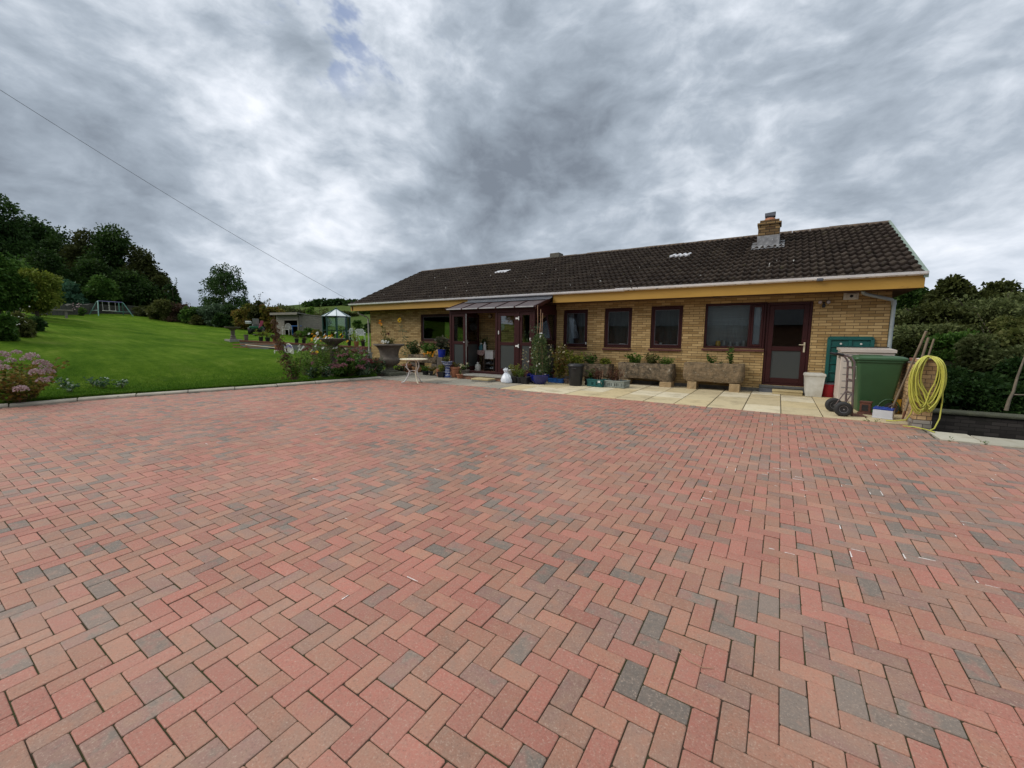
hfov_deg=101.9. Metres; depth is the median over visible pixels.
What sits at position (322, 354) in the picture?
daisy plant
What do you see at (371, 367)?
sedum
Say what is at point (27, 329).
shrub
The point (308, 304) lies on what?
hedgerow tree
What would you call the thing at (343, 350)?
hydrangea
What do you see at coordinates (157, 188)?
overhead wire
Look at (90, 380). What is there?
variegated plant
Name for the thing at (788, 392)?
step slab
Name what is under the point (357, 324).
shrub
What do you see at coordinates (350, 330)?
metal chair
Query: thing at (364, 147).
sky
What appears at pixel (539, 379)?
glazed pot
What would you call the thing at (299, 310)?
shrub
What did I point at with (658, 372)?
stone trough
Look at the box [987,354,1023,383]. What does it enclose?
shrub
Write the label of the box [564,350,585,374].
tall plant
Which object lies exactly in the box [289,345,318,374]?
daisy plant
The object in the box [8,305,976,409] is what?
ground
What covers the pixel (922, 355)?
garden tool
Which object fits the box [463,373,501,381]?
porch step
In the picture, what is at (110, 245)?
broadleaf tree
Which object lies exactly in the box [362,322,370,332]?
shrub
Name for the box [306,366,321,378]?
variegated plant
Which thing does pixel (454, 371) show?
plant pot
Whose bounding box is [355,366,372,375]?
plant
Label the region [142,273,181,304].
broadleaf tree
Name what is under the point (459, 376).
plant pot
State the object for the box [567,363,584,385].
dustbin
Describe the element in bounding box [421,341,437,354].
plant
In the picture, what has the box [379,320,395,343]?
plant
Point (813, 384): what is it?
waste bin
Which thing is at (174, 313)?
shrub
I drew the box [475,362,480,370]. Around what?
bottle
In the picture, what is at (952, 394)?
shrub
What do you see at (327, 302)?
hedgerow tree
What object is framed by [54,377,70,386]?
variegated plant
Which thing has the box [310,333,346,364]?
coneflower
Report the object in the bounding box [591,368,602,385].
seedling
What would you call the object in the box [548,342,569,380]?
tall plant
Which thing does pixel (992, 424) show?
retaining wall
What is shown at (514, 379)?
plant pot
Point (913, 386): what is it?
garden hose
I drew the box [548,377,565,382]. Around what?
crate
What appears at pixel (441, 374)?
plant pot
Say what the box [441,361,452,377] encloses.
ceramic planter
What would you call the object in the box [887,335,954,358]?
shrub
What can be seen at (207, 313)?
shrub
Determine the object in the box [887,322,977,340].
shrub
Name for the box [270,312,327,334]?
garden shed
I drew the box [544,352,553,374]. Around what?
tall plant
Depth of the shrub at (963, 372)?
11.45 m
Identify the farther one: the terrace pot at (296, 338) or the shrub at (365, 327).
the shrub at (365, 327)
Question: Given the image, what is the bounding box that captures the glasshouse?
[321,308,350,339]
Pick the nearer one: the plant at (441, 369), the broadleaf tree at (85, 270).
the plant at (441, 369)
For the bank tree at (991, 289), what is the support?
on the ground at (341, 322)
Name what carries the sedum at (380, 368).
on the flower bed
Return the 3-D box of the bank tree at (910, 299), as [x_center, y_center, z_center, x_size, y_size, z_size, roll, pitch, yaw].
[30.501,-6.043,31.415,3.261,3.228,4.023,5,8,32]
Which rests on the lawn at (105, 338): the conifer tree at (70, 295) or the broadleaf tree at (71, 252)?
the broadleaf tree at (71, 252)
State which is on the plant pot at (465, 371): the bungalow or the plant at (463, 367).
the plant at (463, 367)
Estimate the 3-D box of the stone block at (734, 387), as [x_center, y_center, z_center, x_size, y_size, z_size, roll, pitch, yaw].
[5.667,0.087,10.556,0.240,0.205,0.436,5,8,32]
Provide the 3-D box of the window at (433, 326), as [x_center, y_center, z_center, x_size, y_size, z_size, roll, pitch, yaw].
[-2.986,-2.169,16.296,1.670,1.143,0.150,5,8,32]
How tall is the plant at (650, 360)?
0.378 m
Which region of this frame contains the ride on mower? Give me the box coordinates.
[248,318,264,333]
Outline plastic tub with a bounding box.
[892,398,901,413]
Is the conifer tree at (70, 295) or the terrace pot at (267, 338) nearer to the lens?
the terrace pot at (267, 338)
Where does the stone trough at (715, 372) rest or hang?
on the stone block at (692, 384)
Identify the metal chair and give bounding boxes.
[342,328,352,339]
[355,329,365,341]
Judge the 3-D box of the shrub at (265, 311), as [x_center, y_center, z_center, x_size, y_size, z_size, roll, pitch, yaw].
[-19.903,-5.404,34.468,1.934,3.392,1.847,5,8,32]
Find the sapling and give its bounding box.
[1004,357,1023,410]
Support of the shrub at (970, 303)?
on the ground at (341, 322)
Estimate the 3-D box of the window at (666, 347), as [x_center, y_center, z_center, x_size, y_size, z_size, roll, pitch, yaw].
[4.315,-1.557,11.655,0.885,1.253,0.150,5,8,32]
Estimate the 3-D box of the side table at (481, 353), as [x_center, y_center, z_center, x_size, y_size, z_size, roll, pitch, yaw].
[-1.000,-0.834,14.497,0.370,0.696,0.415,5,8,32]
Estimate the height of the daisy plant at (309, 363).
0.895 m
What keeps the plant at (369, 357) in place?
on the flower bed
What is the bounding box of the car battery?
[872,405,894,419]
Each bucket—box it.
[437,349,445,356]
[822,382,833,396]
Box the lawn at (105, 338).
[0,311,401,403]
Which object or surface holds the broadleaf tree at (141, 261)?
on the lawn at (105, 338)
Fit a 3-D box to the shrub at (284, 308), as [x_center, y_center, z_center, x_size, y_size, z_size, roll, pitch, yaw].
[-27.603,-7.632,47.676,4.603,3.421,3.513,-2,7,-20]
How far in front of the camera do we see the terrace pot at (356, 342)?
23.45 m
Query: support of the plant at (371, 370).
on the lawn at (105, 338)
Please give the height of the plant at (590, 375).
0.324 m
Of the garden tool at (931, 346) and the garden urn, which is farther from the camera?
the garden urn
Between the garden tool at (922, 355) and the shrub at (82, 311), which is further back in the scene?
the shrub at (82, 311)
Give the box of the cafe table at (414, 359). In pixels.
[400,358,427,383]
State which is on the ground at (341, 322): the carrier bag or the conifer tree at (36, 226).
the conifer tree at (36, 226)
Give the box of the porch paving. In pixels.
[376,372,521,388]
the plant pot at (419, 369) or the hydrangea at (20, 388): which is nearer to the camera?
the hydrangea at (20, 388)
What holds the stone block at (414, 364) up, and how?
on the porch paving
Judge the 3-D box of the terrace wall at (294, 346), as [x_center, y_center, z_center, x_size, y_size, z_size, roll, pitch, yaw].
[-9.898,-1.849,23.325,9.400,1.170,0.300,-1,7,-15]
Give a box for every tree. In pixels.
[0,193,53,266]
[0,252,43,313]
[3,251,64,312]
[7,213,60,262]
[12,267,66,316]
[15,247,76,312]
[35,224,74,267]
[56,227,94,274]
[58,279,89,303]
[69,257,124,305]
[76,222,135,269]
[80,274,123,304]
[104,268,167,306]
[119,245,169,279]
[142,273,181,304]
[197,262,253,307]
[300,299,313,306]
[311,298,348,306]
[340,310,358,316]
[342,299,357,305]
[891,286,929,310]
[919,273,981,305]
[977,278,1023,301]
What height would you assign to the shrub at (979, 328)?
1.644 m
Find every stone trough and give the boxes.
[408,354,445,362]
[582,363,613,376]
[618,362,675,381]
[683,362,744,382]
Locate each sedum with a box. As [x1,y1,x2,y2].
[359,359,375,370]
[372,358,385,374]
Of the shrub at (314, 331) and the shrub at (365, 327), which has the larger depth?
the shrub at (365, 327)
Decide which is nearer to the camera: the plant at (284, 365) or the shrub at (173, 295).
the plant at (284, 365)
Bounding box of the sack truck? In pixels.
[825,352,866,416]
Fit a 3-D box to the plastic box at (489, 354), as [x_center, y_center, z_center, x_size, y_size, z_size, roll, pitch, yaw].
[-0.709,-1.006,14.205,0.360,0.300,0.320,5,8,32]
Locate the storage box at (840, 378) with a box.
[833,346,896,401]
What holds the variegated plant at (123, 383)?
on the lawn at (105, 338)
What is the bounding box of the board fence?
[301,314,321,331]
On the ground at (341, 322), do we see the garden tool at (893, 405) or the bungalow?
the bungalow
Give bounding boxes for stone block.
[411,362,424,371]
[437,357,445,368]
[659,381,673,387]
[687,381,698,388]
[729,383,740,391]
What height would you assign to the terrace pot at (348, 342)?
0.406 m
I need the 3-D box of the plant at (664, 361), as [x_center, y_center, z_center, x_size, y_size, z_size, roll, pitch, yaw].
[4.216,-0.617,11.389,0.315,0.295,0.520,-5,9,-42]
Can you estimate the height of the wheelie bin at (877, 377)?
1.045 m
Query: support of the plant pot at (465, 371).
on the porch paving
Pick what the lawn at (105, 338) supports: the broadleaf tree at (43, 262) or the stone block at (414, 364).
the broadleaf tree at (43, 262)
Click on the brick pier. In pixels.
(922, 420)
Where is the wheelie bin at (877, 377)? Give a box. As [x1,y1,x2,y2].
[848,354,909,412]
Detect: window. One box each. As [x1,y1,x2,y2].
[419,314,449,342]
[561,309,587,348]
[602,308,631,349]
[648,305,683,350]
[702,302,766,351]
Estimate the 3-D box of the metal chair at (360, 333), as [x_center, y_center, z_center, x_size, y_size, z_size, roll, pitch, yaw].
[-10.919,-3.506,29.892,0.616,0.900,0.607,-3,7,-27]
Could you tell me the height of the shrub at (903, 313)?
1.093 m
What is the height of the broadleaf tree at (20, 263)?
3.950 m
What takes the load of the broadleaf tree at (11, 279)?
on the lawn at (105, 338)
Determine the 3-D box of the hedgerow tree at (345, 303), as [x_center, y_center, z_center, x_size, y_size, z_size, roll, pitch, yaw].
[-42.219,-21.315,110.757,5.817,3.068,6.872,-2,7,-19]
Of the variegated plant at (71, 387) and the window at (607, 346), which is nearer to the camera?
the variegated plant at (71, 387)
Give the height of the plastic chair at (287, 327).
0.932 m
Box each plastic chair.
[274,343,293,353]
[282,323,291,334]
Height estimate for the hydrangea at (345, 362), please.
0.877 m
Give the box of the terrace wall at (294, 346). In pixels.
[239,340,370,353]
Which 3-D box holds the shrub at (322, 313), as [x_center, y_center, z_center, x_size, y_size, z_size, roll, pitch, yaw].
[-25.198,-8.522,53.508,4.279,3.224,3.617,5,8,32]
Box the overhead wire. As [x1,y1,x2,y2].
[2,91,344,297]
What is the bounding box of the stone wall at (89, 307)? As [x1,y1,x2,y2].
[31,304,136,314]
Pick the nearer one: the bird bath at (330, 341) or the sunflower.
the bird bath at (330, 341)
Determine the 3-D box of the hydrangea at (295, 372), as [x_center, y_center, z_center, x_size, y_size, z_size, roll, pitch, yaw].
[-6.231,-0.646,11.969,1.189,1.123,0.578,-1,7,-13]
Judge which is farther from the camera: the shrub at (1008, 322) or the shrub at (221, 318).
the shrub at (221, 318)
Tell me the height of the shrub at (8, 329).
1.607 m
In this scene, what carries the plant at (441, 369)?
in the plant pot at (441, 374)
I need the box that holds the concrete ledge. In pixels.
[927,431,1023,448]
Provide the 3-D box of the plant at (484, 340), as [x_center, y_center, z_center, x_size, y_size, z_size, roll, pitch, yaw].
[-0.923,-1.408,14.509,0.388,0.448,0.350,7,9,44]
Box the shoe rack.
[484,358,494,370]
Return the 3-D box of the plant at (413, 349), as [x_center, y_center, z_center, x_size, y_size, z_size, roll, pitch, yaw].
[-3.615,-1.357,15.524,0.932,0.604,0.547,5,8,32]
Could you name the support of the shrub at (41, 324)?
on the lawn at (105, 338)
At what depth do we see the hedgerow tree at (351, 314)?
83.67 m
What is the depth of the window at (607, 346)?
12.42 m
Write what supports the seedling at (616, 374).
in the crate at (622, 384)
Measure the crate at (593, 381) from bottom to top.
0.200 m
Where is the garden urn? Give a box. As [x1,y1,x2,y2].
[373,344,405,375]
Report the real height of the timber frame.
0.230 m
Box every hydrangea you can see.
[0,350,69,402]
[275,342,316,379]
[328,349,369,376]
[331,345,368,367]
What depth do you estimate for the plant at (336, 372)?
12.57 m
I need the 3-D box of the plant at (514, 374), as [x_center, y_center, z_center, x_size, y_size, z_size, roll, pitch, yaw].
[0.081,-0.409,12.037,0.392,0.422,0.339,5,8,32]
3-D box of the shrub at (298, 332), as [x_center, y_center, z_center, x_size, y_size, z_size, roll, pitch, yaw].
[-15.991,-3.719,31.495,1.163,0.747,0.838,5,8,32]
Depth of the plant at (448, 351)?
14.90 m
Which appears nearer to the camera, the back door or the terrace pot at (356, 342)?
the back door
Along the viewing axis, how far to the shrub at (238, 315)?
34.20 m
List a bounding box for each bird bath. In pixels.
[224,327,241,341]
[320,338,344,371]
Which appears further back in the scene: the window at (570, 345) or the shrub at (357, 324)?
the shrub at (357, 324)
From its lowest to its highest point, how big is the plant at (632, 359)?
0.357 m
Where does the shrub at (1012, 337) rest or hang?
on the ground at (341, 322)
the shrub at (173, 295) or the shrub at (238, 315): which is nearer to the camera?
the shrub at (238, 315)
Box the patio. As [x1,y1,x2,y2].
[500,381,907,424]
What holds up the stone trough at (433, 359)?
on the stone block
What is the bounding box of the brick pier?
[907,358,936,431]
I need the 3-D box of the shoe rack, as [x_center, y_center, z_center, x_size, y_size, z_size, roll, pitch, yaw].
[-0.701,-0.675,14.259,0.424,0.440,0.320,5,8,32]
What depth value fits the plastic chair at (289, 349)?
17.51 m
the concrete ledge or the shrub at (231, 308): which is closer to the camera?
the concrete ledge
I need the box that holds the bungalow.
[348,211,928,394]
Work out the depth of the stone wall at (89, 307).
35.21 m
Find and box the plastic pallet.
[824,336,874,382]
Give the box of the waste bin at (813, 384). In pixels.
[803,372,825,396]
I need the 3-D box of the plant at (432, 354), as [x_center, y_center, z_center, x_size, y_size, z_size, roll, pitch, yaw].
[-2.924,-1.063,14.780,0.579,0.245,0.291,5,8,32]
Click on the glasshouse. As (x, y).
(335, 313)
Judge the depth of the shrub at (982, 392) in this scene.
9.27 m
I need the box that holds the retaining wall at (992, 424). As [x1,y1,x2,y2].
[931,408,1023,439]
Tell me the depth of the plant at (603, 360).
12.27 m
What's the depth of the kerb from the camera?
9.97 m
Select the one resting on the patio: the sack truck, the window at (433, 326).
the sack truck
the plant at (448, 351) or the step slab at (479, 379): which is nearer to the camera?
the step slab at (479, 379)
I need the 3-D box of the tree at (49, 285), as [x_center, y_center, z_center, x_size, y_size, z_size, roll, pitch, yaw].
[-25.114,-4.566,22.034,2.303,3.101,2.611,-2,7,-19]
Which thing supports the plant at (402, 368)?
on the porch paving
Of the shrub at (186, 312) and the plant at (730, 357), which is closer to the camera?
the plant at (730, 357)
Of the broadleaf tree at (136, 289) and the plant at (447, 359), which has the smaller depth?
the plant at (447, 359)
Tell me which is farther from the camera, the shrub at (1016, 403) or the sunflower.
the sunflower
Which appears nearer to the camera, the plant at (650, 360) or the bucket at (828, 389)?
the bucket at (828, 389)
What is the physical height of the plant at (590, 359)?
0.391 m
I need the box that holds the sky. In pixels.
[0,0,1023,308]
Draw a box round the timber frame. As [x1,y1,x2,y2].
[233,343,274,347]
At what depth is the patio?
9.33 m
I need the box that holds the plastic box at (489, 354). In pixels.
[484,350,494,358]
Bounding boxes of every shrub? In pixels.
[0,306,30,340]
[11,311,38,337]
[26,315,48,330]
[73,303,87,315]
[131,305,150,316]
[143,298,173,320]
[163,278,181,303]
[165,302,190,321]
[177,305,205,324]
[187,314,206,324]
[195,303,229,326]
[211,312,231,326]
[221,300,237,326]
[230,303,256,329]
[246,292,268,328]
[259,298,284,332]
[265,303,292,311]
[284,302,312,314]
[294,330,303,336]
[302,302,314,314]
[302,327,313,337]
[311,329,321,338]
[313,305,331,325]
[351,320,366,334]
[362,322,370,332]
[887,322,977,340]
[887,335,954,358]
[889,309,923,324]
[894,300,994,325]
[911,328,997,364]
[934,381,973,409]
[936,364,1009,387]
[939,314,996,334]
[942,288,1023,322]
[947,377,1004,411]
[949,323,1023,374]
[963,296,1023,322]
[974,311,1023,333]
[986,379,1023,414]
[987,325,1023,348]
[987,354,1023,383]
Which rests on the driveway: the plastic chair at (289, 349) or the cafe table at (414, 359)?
the cafe table at (414, 359)
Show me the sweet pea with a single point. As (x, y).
(536, 355)
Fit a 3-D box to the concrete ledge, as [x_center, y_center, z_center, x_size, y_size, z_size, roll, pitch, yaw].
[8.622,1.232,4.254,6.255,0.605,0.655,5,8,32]
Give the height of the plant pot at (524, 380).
0.200 m
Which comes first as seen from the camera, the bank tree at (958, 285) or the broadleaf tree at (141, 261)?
the bank tree at (958, 285)
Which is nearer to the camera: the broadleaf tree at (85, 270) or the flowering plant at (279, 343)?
the flowering plant at (279, 343)
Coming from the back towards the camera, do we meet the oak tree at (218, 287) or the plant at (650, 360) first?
the oak tree at (218, 287)
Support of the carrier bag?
on the porch paving
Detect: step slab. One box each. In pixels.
[471,377,495,381]
[772,389,802,395]
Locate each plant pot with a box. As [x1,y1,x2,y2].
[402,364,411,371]
[411,366,421,371]
[437,371,444,377]
[450,367,460,377]
[456,374,462,378]
[461,369,469,373]
[511,376,517,382]
[520,376,529,383]
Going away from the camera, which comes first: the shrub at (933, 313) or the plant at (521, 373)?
the plant at (521, 373)
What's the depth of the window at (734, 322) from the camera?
10.92 m
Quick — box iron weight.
[857,400,872,414]
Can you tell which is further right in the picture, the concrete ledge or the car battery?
the concrete ledge
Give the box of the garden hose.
[886,355,946,432]
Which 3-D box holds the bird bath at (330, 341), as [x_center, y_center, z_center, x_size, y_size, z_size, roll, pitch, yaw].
[-5.923,-0.939,13.764,0.790,1.146,0.790,5,8,32]
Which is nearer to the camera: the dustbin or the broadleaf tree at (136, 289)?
the dustbin
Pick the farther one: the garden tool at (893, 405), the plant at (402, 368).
the plant at (402, 368)
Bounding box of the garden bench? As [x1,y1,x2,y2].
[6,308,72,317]
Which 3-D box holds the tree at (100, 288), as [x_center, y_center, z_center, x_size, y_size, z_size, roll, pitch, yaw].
[-36.844,-7.982,37.379,2.511,3.817,2.883,5,8,32]
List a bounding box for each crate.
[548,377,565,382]
[587,378,607,386]
[604,379,629,388]
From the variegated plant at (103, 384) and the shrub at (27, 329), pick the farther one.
the shrub at (27, 329)
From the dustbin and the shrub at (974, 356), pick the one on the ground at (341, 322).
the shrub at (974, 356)
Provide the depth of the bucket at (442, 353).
14.58 m
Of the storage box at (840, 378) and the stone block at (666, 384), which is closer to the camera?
the storage box at (840, 378)
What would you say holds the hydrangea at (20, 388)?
on the lawn at (105, 338)
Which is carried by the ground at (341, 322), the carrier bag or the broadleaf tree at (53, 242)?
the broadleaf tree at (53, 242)
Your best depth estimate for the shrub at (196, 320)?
34.46 m
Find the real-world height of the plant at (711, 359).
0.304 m
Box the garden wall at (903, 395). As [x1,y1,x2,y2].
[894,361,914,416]
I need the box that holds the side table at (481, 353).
[477,350,484,370]
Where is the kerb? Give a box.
[0,376,381,408]
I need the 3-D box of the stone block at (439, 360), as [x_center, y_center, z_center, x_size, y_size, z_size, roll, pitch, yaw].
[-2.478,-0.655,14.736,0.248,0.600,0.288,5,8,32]
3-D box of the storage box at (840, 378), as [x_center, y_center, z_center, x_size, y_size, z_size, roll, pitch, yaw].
[7.570,-0.212,8.978,0.915,1.170,0.780,5,8,32]
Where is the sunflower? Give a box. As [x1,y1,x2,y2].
[397,318,410,361]
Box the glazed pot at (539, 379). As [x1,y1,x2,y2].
[530,374,548,383]
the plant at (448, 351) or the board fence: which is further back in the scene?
the board fence
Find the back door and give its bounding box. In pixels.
[759,301,813,394]
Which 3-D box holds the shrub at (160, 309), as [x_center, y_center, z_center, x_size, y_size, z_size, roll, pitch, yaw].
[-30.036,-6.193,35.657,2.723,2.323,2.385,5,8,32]
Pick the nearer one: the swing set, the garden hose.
the garden hose
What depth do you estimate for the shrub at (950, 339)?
14.27 m
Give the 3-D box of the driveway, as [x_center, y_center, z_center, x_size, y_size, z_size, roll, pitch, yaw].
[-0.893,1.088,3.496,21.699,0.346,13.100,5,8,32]
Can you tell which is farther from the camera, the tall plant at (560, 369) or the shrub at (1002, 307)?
the shrub at (1002, 307)
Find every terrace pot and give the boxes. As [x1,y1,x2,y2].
[254,329,266,340]
[263,331,269,340]
[292,332,300,342]
[345,338,352,345]
[350,332,358,345]
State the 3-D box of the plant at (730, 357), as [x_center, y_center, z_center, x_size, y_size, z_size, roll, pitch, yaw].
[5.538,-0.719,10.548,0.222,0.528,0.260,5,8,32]
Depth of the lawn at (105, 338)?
14.93 m
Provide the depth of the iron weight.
7.40 m
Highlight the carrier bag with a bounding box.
[501,368,511,382]
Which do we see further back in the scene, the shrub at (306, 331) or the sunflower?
the shrub at (306, 331)
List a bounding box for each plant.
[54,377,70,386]
[56,381,79,391]
[83,376,105,386]
[88,377,109,387]
[105,379,127,387]
[270,317,300,379]
[275,358,297,369]
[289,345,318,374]
[298,332,338,370]
[301,351,328,377]
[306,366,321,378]
[321,363,331,376]
[324,363,350,376]
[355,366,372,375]
[363,366,375,374]
[367,355,382,372]
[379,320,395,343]
[394,364,412,371]
[406,340,424,354]
[417,366,428,370]
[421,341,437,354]
[423,351,434,356]
[433,334,448,349]
[438,363,444,371]
[439,339,449,355]
[442,355,449,361]
[460,362,469,369]
[481,337,489,349]
[509,363,521,376]
[515,368,525,376]
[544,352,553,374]
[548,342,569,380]
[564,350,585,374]
[583,353,596,363]
[586,368,594,377]
[599,357,611,363]
[625,353,642,362]
[643,352,660,363]
[656,356,674,363]
[706,354,716,362]
[726,347,734,363]
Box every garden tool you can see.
[889,331,927,409]
[902,337,929,418]
[906,339,934,420]
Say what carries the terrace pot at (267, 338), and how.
on the terrace wall at (294, 346)
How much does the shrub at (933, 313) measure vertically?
1.771 m
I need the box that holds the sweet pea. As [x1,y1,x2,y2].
[524,305,548,374]
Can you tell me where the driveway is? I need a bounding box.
[0,379,1023,767]
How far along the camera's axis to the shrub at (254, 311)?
34.46 m
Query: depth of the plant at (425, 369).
14.26 m
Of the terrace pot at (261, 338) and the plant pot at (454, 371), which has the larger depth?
the terrace pot at (261, 338)
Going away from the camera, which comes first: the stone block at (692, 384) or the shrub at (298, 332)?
the stone block at (692, 384)
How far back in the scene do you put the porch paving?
12.41 m
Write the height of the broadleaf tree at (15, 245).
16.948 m
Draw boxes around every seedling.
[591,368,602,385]
[606,367,623,385]
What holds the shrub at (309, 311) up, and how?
on the lawn at (105, 338)
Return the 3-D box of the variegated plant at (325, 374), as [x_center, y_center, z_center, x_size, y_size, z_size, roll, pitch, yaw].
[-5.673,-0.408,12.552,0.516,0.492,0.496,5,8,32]
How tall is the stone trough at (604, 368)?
0.398 m
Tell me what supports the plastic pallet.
on the patio
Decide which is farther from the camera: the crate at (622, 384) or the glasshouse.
the glasshouse
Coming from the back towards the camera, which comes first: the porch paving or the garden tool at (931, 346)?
the porch paving
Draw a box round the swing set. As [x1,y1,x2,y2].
[89,301,132,315]
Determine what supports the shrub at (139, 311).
on the lawn at (105, 338)

